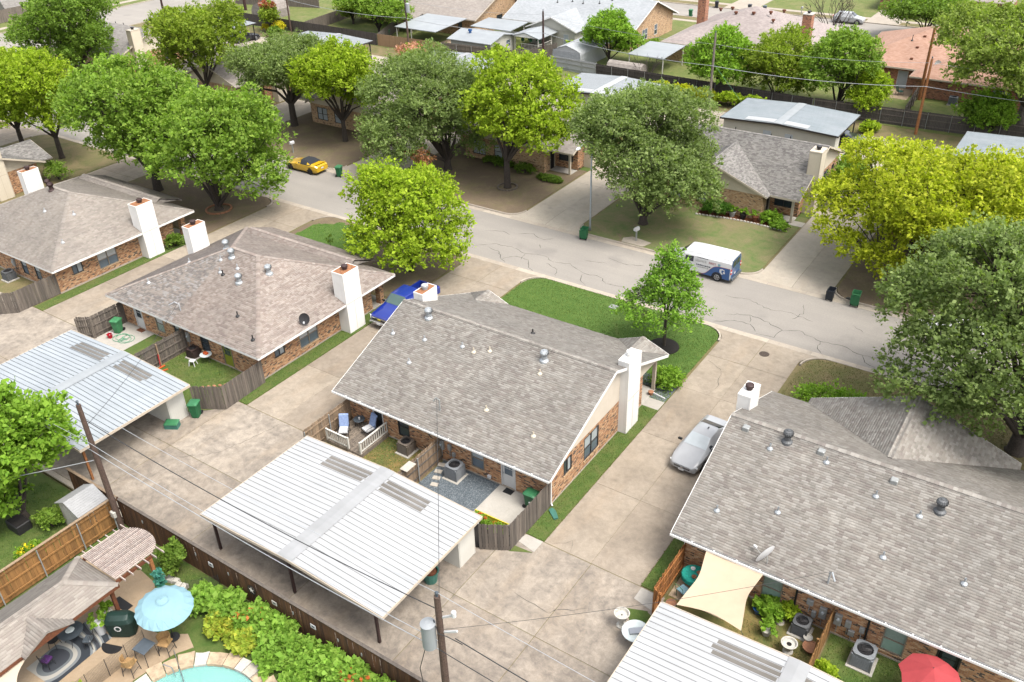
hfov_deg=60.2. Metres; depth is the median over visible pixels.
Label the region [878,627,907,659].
window
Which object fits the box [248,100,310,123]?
driveway
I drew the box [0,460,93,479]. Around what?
overhead wire
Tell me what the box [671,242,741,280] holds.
service van
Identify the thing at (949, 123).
fence
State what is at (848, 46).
tree
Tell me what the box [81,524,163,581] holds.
pergola
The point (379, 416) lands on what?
door
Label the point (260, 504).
overhead wire
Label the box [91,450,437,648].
overhead wire
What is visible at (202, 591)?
garden plant
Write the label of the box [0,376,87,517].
tree
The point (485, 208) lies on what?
kerb
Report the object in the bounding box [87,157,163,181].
driveway
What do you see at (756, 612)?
planter pot
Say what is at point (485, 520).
garden plant
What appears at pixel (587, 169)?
lawn
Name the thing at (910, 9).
tree
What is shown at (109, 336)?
bucket
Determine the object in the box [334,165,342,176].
wheeled bin
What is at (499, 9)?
bungalow
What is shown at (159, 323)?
window
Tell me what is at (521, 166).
shrub
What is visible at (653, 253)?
gutter
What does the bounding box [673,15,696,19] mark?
lawn
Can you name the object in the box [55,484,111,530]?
garden shed
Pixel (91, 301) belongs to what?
driveway
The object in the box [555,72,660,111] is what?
carport
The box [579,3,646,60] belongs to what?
tree
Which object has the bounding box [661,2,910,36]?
street
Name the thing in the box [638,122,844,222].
duplex house
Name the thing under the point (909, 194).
tree
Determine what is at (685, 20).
pavement
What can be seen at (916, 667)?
parasol
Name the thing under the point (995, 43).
tree
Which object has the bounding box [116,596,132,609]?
door mat
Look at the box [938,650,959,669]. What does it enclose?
door
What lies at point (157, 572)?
hanging plant
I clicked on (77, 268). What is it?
window
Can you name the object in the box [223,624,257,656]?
garden plant
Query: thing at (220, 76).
duplex house
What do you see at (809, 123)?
carport
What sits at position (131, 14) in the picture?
side street
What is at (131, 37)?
duplex house
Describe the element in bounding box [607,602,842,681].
carport
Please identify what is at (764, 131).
door
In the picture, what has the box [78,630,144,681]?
pool fence
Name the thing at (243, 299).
duplex house
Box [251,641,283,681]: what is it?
garden plant
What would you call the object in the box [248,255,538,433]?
driveway
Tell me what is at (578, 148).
street lamp
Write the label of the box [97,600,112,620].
planter pot
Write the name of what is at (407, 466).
shelf board
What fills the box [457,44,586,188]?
tree
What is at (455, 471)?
air conditioner
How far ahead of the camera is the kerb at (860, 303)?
64.98 m
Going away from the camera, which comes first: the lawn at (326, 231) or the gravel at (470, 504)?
the gravel at (470, 504)
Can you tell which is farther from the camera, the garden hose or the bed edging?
the bed edging
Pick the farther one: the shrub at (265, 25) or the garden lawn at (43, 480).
the shrub at (265, 25)
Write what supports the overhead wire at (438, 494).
attached to the utility pole at (429, 626)
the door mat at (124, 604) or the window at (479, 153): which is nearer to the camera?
the door mat at (124, 604)
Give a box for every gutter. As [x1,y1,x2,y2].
[12,122,1014,409]
[278,157,992,340]
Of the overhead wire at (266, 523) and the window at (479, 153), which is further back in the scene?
the window at (479, 153)
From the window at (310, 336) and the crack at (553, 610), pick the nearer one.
the crack at (553, 610)
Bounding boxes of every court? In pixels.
[0,292,664,681]
[228,37,953,167]
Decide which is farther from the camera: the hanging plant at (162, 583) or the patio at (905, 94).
the patio at (905, 94)
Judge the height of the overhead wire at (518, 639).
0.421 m
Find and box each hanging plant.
[150,567,163,577]
[153,574,165,584]
[154,580,167,587]
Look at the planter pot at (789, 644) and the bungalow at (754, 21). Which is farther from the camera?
the bungalow at (754, 21)
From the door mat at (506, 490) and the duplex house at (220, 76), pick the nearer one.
the door mat at (506, 490)
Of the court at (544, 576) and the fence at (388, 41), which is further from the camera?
the fence at (388, 41)
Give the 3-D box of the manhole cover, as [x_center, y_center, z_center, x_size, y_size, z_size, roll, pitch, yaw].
[17.057,0.929,59.786,0.720,0.130,0.720,19,37,29]
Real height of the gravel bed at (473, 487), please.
0.120 m
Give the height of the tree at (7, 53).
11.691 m
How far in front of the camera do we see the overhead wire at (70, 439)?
44.59 m
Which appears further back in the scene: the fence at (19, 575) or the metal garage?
the metal garage
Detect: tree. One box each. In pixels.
[0,0,119,72]
[0,45,80,158]
[0,46,57,141]
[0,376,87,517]
[0,442,34,518]
[45,47,216,191]
[122,79,297,210]
[139,0,249,87]
[219,29,325,126]
[257,0,280,26]
[284,34,385,141]
[330,0,414,32]
[332,0,356,23]
[338,156,477,272]
[352,37,508,170]
[394,41,428,57]
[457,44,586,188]
[564,77,727,225]
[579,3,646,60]
[610,238,716,345]
[631,55,661,71]
[679,20,754,85]
[735,21,821,95]
[796,21,890,100]
[799,128,1023,279]
[804,0,854,26]
[824,154,875,204]
[844,67,894,111]
[867,210,1023,457]
[876,0,981,27]
[930,0,1023,135]
[950,89,984,127]
[969,86,1020,132]
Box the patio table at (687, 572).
[681,565,701,585]
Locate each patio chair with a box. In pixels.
[337,413,350,437]
[361,412,376,435]
[895,85,903,93]
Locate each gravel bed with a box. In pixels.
[418,461,499,510]
[656,385,676,393]
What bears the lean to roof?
on the lawn at (672, 68)
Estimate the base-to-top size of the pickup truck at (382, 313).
1.860 m
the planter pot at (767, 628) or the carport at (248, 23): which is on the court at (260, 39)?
the carport at (248, 23)
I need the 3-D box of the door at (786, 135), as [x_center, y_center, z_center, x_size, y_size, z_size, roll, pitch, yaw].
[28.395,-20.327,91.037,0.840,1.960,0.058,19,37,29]
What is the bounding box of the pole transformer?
[405,3,409,12]
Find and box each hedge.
[674,82,692,95]
[690,86,716,100]
[713,90,743,106]
[739,94,766,102]
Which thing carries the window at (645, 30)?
in the bungalow at (652, 18)
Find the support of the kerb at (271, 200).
on the lawn at (197, 200)
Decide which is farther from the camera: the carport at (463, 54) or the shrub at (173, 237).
the carport at (463, 54)
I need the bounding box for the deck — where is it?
[325,419,388,457]
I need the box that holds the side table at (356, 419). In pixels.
[353,415,364,425]
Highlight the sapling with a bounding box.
[325,234,333,242]
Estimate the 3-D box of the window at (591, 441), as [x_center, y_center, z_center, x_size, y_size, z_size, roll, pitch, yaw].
[4.476,5.791,50.153,0.150,1.625,1.770,19,37,29]
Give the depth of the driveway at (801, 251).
70.77 m
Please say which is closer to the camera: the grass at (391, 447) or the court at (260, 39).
the grass at (391, 447)
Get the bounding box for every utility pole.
[75,400,124,529]
[243,0,246,9]
[286,0,291,32]
[404,0,408,41]
[420,591,462,681]
[542,11,543,48]
[708,31,716,107]
[914,56,932,134]
[917,26,935,99]
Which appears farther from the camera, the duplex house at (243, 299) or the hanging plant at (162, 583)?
the duplex house at (243, 299)
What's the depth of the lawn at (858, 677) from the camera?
38.65 m
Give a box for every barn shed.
[0,0,27,9]
[251,0,289,17]
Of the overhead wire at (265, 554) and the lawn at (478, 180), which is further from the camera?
the lawn at (478, 180)
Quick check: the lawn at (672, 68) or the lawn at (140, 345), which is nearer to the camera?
the lawn at (140, 345)
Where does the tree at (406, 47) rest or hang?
on the court at (260, 39)
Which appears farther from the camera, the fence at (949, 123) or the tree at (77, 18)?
the tree at (77, 18)
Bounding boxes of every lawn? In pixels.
[0,468,116,608]
[0,524,320,681]
[1,135,120,183]
[35,239,185,310]
[124,334,180,366]
[129,171,270,233]
[158,352,241,411]
[213,3,1017,137]
[239,307,377,404]
[243,27,961,148]
[259,112,407,167]
[290,217,461,297]
[296,222,378,257]
[316,0,696,46]
[325,437,428,472]
[406,143,585,212]
[501,278,717,387]
[509,546,531,552]
[526,389,670,540]
[579,157,602,171]
[584,187,807,272]
[627,608,647,622]
[641,538,683,590]
[657,0,926,26]
[664,575,822,663]
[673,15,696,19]
[781,359,1023,469]
[799,193,830,218]
[819,634,901,681]
[837,232,1019,319]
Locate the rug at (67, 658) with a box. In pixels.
[26,621,111,681]
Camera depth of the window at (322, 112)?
102.87 m
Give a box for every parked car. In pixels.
[233,32,259,42]
[670,415,726,473]
[832,10,865,24]
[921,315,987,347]
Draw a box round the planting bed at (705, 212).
[698,209,768,225]
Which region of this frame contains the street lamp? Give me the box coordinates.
[576,141,592,230]
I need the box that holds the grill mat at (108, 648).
[101,643,120,653]
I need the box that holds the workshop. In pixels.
[447,28,513,49]
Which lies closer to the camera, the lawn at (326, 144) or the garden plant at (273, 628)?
the garden plant at (273, 628)
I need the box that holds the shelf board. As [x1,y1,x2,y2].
[400,461,415,471]
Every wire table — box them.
[57,621,82,647]
[199,351,211,362]
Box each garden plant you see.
[188,578,223,617]
[201,585,250,622]
[202,609,233,643]
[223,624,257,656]
[231,595,280,636]
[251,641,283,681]
[254,612,299,647]
[274,630,321,668]
[277,659,317,681]
[302,641,345,681]
[322,654,378,681]
[366,673,395,681]
[475,510,490,523]
[487,521,504,528]
[752,594,785,622]
[781,599,801,621]
[813,657,840,677]
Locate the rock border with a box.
[162,574,188,589]
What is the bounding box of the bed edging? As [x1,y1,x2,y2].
[695,213,781,230]
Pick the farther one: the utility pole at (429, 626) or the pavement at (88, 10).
the pavement at (88, 10)
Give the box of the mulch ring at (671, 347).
[651,338,678,354]
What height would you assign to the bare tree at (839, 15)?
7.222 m
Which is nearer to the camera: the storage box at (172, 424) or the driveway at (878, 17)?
the storage box at (172, 424)
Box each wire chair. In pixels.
[36,655,55,670]
[47,635,61,649]
[82,629,96,648]
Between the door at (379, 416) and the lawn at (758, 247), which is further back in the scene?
the lawn at (758, 247)
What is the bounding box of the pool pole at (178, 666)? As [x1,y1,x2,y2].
[173,650,183,681]
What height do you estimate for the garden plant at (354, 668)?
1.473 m
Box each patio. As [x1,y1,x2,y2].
[17,555,193,681]
[95,322,153,350]
[473,485,524,523]
[669,577,720,618]
[889,87,912,99]
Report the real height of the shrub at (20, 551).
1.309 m
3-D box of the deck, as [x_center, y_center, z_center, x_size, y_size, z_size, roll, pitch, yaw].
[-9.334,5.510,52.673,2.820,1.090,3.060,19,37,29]
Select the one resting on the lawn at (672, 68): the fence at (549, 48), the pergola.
the fence at (549, 48)
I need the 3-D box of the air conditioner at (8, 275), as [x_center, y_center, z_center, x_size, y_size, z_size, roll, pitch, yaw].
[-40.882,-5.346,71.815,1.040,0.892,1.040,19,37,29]
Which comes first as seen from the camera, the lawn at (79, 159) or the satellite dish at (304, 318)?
the satellite dish at (304, 318)
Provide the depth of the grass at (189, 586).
44.30 m
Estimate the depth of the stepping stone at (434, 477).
49.83 m
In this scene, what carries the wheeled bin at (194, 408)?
on the court at (544, 576)
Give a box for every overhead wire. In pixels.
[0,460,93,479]
[44,425,89,449]
[78,402,434,591]
[87,421,442,611]
[88,304,176,423]
[88,442,437,640]
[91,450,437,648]
[291,0,399,17]
[407,18,529,32]
[436,398,438,550]
[438,593,593,681]
[438,649,492,681]
[444,571,831,629]
[455,638,527,681]
[544,33,711,65]
[547,15,710,43]
[715,66,925,86]
[717,44,914,62]
[926,86,1023,101]
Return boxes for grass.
[0,483,71,591]
[144,549,280,681]
[364,438,422,470]
[528,407,655,541]
[728,618,807,658]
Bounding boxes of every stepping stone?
[430,482,438,486]
[432,475,440,479]
[434,469,442,473]
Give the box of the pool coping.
[134,651,276,681]
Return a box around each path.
[519,534,542,551]
[634,587,652,610]
[642,397,664,409]
[789,221,804,227]
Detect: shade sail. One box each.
[0,659,24,681]
[674,551,761,634]
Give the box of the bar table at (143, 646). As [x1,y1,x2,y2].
[132,638,159,667]
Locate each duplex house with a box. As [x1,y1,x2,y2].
[0,139,52,201]
[0,165,193,293]
[54,21,182,71]
[105,219,394,378]
[176,41,298,102]
[298,67,441,135]
[331,283,668,519]
[453,90,622,174]
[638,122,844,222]
[670,381,1023,681]
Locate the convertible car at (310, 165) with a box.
[287,156,327,174]
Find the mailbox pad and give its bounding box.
[621,237,650,246]
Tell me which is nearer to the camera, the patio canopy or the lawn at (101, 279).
the lawn at (101, 279)
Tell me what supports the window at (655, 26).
in the bungalow at (652, 18)
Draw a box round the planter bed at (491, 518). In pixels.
[474,509,508,546]
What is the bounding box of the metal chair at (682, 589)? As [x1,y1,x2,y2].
[675,584,688,595]
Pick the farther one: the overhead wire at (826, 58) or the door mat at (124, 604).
the overhead wire at (826, 58)
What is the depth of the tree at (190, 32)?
105.57 m
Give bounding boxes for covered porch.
[510,26,557,50]
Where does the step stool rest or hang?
on the lawn at (206, 377)
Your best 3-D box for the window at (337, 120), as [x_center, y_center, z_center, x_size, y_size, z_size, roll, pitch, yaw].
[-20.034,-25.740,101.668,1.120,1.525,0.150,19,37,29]
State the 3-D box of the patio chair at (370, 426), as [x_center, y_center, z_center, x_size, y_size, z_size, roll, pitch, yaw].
[-8.505,5.007,52.824,0.898,1.183,0.656,-26,39,-33]
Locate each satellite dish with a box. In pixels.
[299,313,309,324]
[753,544,774,563]
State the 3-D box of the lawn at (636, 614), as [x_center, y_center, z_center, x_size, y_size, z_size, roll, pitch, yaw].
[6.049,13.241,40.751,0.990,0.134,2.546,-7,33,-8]
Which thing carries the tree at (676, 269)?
on the lawn at (612, 325)
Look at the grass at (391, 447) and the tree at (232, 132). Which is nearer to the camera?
the grass at (391, 447)
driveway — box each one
[0,126,44,145]
[44,199,327,330]
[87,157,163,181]
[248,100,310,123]
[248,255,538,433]
[328,126,460,178]
[505,161,646,232]
[545,327,818,585]
[725,0,771,8]
[741,185,881,300]
[865,10,904,24]
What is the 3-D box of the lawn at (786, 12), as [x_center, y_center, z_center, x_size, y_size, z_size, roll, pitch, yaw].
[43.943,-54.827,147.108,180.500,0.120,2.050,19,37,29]
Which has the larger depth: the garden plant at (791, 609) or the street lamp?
the street lamp
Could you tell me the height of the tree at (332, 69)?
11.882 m
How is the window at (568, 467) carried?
in the duplex house at (526, 399)
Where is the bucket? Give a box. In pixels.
[106,331,112,338]
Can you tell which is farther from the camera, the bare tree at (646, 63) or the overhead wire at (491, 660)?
the bare tree at (646, 63)
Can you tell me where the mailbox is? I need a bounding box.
[633,226,639,240]
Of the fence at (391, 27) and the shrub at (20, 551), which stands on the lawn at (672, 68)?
the fence at (391, 27)
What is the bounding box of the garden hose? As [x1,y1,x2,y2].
[112,333,134,342]
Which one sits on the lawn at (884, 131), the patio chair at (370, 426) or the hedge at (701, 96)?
the hedge at (701, 96)
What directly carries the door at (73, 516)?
in the garden shed at (78, 502)
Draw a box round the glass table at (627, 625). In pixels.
[622,620,645,641]
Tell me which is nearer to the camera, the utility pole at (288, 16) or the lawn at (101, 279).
the lawn at (101, 279)
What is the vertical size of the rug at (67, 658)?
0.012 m
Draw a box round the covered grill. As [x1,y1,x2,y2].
[104,610,137,636]
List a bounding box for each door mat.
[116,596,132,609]
[502,487,513,494]
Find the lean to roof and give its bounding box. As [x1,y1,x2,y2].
[471,17,527,41]
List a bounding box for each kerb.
[0,0,151,33]
[3,444,121,515]
[31,134,122,162]
[181,172,272,206]
[313,216,464,264]
[453,199,526,214]
[520,276,720,341]
[580,224,763,274]
[656,0,919,27]
[799,358,1003,410]
[835,287,1022,344]
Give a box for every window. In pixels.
[20,261,30,275]
[34,267,42,279]
[71,262,84,275]
[96,247,119,270]
[154,317,166,334]
[200,336,211,354]
[274,346,286,359]
[299,325,319,350]
[317,107,328,121]
[334,113,340,123]
[397,420,409,436]
[470,452,485,472]
[473,141,485,155]
[494,145,501,156]
[558,153,572,162]
[563,454,572,477]
[583,424,598,462]
[642,28,647,39]
[654,23,657,34]
[758,576,783,599]
[773,198,791,208]
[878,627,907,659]
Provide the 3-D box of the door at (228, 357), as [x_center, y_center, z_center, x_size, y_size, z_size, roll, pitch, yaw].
[-19.139,0.929,59.591,0.840,1.950,0.095,19,37,29]
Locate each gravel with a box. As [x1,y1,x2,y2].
[420,461,496,510]
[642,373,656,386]
[650,388,671,401]
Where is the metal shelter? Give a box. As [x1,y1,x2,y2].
[628,41,685,73]
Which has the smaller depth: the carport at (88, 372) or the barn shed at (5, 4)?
the carport at (88, 372)
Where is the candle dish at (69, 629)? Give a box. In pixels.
[65,626,73,632]
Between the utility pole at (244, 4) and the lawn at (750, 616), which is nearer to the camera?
the lawn at (750, 616)
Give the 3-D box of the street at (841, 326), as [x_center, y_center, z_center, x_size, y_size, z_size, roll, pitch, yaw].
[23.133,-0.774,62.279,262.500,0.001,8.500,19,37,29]
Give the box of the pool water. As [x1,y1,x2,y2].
[156,666,251,681]
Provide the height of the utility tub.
0.740 m
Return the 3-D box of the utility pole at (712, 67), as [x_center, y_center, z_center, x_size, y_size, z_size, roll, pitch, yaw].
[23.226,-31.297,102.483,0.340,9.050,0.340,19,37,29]
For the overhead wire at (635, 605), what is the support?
attached to the utility pole at (429, 626)
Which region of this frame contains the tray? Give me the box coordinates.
[629,627,642,634]
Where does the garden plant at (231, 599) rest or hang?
on the garden lawn at (192, 626)
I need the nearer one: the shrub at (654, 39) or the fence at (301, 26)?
the shrub at (654, 39)
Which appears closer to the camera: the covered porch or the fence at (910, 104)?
the fence at (910, 104)
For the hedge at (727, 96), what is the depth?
103.95 m
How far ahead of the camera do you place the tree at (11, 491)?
46.36 m
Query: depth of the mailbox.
74.35 m
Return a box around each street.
[0,0,226,50]
[9,106,1023,407]
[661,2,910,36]
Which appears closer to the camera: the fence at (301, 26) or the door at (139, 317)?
the door at (139, 317)
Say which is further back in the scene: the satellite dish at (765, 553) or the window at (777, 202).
the window at (777, 202)
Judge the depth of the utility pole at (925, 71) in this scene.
103.18 m
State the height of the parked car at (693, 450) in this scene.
1.490 m
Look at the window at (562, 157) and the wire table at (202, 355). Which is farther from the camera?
the window at (562, 157)
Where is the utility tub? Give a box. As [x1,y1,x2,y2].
[424,566,438,584]
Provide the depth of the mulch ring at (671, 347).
60.77 m
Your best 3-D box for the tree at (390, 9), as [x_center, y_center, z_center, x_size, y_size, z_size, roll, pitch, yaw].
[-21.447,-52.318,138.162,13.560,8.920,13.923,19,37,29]
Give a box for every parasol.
[134,585,193,641]
[898,653,960,681]
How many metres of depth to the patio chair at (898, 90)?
106.71 m
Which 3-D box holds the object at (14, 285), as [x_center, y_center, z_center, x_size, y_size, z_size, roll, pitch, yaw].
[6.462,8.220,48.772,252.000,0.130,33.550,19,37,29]
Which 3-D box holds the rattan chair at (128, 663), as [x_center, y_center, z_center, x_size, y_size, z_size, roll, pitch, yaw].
[-16.911,14.320,39.041,0.640,1.052,0.603,6,33,13]
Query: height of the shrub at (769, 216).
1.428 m
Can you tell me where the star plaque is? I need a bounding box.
[247,585,255,594]
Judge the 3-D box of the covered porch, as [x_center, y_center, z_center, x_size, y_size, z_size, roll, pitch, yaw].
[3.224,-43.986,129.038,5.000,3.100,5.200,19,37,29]
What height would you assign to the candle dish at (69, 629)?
0.100 m
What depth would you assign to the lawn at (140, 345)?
62.81 m
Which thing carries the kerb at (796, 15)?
on the ground at (208, 575)
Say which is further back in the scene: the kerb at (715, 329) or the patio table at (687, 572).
the kerb at (715, 329)
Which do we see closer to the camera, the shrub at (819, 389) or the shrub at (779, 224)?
the shrub at (819, 389)
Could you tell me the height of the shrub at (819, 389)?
2.315 m
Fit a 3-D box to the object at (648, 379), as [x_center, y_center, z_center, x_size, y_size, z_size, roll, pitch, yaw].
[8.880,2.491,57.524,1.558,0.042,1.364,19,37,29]
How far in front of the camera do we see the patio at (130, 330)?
63.75 m
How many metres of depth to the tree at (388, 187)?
67.50 m
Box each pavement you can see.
[0,0,135,29]
[673,18,696,21]
[682,0,940,25]
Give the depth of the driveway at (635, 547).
49.52 m
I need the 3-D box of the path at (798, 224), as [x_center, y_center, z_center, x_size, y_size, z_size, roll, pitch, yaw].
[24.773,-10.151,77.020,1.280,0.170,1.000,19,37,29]
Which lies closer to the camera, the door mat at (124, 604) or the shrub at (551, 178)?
the door mat at (124, 604)
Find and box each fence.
[0,4,49,22]
[0,274,60,313]
[0,499,116,606]
[65,467,125,523]
[74,302,126,338]
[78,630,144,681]
[117,498,427,681]
[134,329,188,366]
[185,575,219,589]
[189,360,264,409]
[235,0,319,7]
[241,13,377,44]
[303,399,352,441]
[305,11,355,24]
[377,21,397,34]
[377,34,440,48]
[397,438,442,482]
[441,42,550,60]
[478,482,550,549]
[522,43,556,54]
[552,55,596,72]
[595,64,812,104]
[652,542,685,613]
[808,606,835,665]
[814,98,1023,136]
[905,87,918,110]
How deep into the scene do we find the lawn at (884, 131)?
96.30 m
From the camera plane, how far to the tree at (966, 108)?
93.86 m
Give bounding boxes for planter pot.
[86,609,108,635]
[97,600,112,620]
[666,598,676,606]
[729,205,739,216]
[739,207,749,219]
[750,209,761,221]
[753,607,759,614]
[759,617,777,636]
[781,636,797,655]
[802,641,815,653]
[803,634,812,640]
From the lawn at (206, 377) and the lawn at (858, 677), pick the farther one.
the lawn at (206, 377)
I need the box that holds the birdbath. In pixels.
[614,607,629,628]
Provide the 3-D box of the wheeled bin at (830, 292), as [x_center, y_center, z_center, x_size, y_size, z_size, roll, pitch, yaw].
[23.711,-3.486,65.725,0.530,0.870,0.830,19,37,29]
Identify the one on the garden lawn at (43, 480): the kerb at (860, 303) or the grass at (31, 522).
the grass at (31, 522)
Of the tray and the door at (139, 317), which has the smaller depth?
the tray
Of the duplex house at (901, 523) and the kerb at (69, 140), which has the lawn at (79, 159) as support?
the kerb at (69, 140)
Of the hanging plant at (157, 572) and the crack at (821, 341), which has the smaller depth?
the hanging plant at (157, 572)
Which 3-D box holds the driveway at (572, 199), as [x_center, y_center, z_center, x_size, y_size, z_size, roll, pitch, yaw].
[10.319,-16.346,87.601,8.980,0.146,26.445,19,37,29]
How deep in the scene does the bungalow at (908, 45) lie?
108.11 m
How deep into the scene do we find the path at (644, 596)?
42.18 m
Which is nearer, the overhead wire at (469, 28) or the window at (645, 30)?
the overhead wire at (469, 28)
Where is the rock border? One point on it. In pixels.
(175, 580)
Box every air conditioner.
[0,268,19,282]
[185,344,200,359]
[395,436,418,458]
[442,458,467,484]
[786,613,813,641]
[845,639,877,676]
[946,95,958,105]
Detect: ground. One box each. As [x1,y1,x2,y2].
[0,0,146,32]
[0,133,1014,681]
[32,167,807,633]
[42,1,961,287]
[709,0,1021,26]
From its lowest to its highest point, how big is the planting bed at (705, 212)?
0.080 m
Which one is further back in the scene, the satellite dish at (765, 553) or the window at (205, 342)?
the window at (205, 342)
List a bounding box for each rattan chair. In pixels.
[119,654,141,678]
[155,630,176,656]
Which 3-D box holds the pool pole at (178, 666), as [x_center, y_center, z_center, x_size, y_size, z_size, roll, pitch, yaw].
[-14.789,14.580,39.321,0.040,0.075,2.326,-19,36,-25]
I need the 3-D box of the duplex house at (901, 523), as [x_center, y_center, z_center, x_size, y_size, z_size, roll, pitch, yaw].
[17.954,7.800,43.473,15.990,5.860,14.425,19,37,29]
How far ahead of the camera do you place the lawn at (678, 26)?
141.02 m
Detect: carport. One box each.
[0,329,189,479]
[200,435,482,643]
[214,16,256,41]
[298,31,373,58]
[421,50,492,75]
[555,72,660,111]
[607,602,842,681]
[720,97,860,147]
[954,131,1023,169]
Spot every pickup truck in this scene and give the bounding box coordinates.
[370,280,439,325]
[839,129,864,143]
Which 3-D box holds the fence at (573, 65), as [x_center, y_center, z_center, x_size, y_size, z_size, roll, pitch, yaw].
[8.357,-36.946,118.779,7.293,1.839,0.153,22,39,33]
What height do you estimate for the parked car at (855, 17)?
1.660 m
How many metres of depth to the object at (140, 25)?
83.50 m
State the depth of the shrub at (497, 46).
123.62 m
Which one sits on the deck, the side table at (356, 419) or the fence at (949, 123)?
the side table at (356, 419)
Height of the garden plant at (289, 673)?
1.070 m
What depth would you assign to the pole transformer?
125.36 m
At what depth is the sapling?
74.00 m
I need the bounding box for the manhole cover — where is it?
[759,351,769,356]
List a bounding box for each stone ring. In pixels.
[205,203,232,214]
[497,182,517,190]
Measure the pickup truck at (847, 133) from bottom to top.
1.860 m
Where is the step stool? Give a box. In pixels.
[189,359,197,366]
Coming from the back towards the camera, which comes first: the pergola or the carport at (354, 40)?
the carport at (354, 40)
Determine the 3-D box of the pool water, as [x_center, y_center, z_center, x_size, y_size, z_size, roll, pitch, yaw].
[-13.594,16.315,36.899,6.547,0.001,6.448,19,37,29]
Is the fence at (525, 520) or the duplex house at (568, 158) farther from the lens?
the duplex house at (568, 158)
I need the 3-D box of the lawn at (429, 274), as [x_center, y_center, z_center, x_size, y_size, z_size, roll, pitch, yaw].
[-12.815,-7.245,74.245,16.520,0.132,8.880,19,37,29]
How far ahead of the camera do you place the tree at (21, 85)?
89.97 m
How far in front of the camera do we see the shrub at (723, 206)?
78.25 m
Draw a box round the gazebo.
[0,556,120,675]
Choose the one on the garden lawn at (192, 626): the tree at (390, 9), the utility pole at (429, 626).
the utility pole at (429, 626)
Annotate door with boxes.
[61,505,73,526]
[68,509,81,530]
[135,309,144,327]
[223,346,233,366]
[374,411,383,429]
[503,465,514,488]
[550,152,553,168]
[763,130,770,134]
[784,134,792,138]
[896,71,907,87]
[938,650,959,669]
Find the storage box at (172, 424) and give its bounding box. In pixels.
[163,419,180,429]
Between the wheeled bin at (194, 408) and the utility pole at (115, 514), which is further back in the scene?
the wheeled bin at (194, 408)
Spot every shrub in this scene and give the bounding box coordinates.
[12,538,49,567]
[30,504,65,530]
[39,159,74,179]
[155,536,186,576]
[159,6,179,12]
[163,232,184,248]
[260,22,270,30]
[264,25,282,36]
[271,20,285,28]
[482,155,515,166]
[490,42,503,54]
[514,161,537,173]
[536,173,562,183]
[640,37,658,44]
[648,364,686,393]
[701,198,733,214]
[759,208,785,223]
[769,220,790,231]
[791,377,866,401]
[858,119,881,132]
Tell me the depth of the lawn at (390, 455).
51.61 m
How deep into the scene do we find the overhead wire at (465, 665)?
32.72 m
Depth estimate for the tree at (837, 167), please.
78.15 m
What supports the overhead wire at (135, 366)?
attached to the utility pole at (115, 514)
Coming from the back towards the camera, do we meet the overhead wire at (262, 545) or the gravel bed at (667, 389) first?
the gravel bed at (667, 389)
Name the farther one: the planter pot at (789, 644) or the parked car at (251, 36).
the parked car at (251, 36)
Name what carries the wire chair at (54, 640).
on the rug at (67, 658)
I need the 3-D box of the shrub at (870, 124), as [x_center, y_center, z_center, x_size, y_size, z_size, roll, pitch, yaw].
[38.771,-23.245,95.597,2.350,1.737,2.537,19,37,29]
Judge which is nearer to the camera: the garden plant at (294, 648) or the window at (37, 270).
the garden plant at (294, 648)
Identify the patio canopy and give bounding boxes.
[395,13,466,42]
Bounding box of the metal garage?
[552,37,605,62]
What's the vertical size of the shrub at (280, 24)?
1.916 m
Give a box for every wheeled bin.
[109,317,125,333]
[186,399,202,417]
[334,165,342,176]
[522,487,538,507]
[579,226,588,239]
[825,286,836,300]
[850,289,861,307]
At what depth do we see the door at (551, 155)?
89.23 m
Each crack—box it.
[514,592,584,611]
[783,330,884,358]
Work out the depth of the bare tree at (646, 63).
113.42 m
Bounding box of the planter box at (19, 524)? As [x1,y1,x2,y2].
[5,513,32,535]
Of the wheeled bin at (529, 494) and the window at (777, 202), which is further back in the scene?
the window at (777, 202)
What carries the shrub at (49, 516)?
on the garden lawn at (43, 480)
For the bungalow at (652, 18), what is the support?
on the lawn at (678, 26)
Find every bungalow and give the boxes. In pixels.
[360,0,515,33]
[502,0,678,50]
[660,0,841,73]
[849,26,1023,110]
[879,0,1017,8]

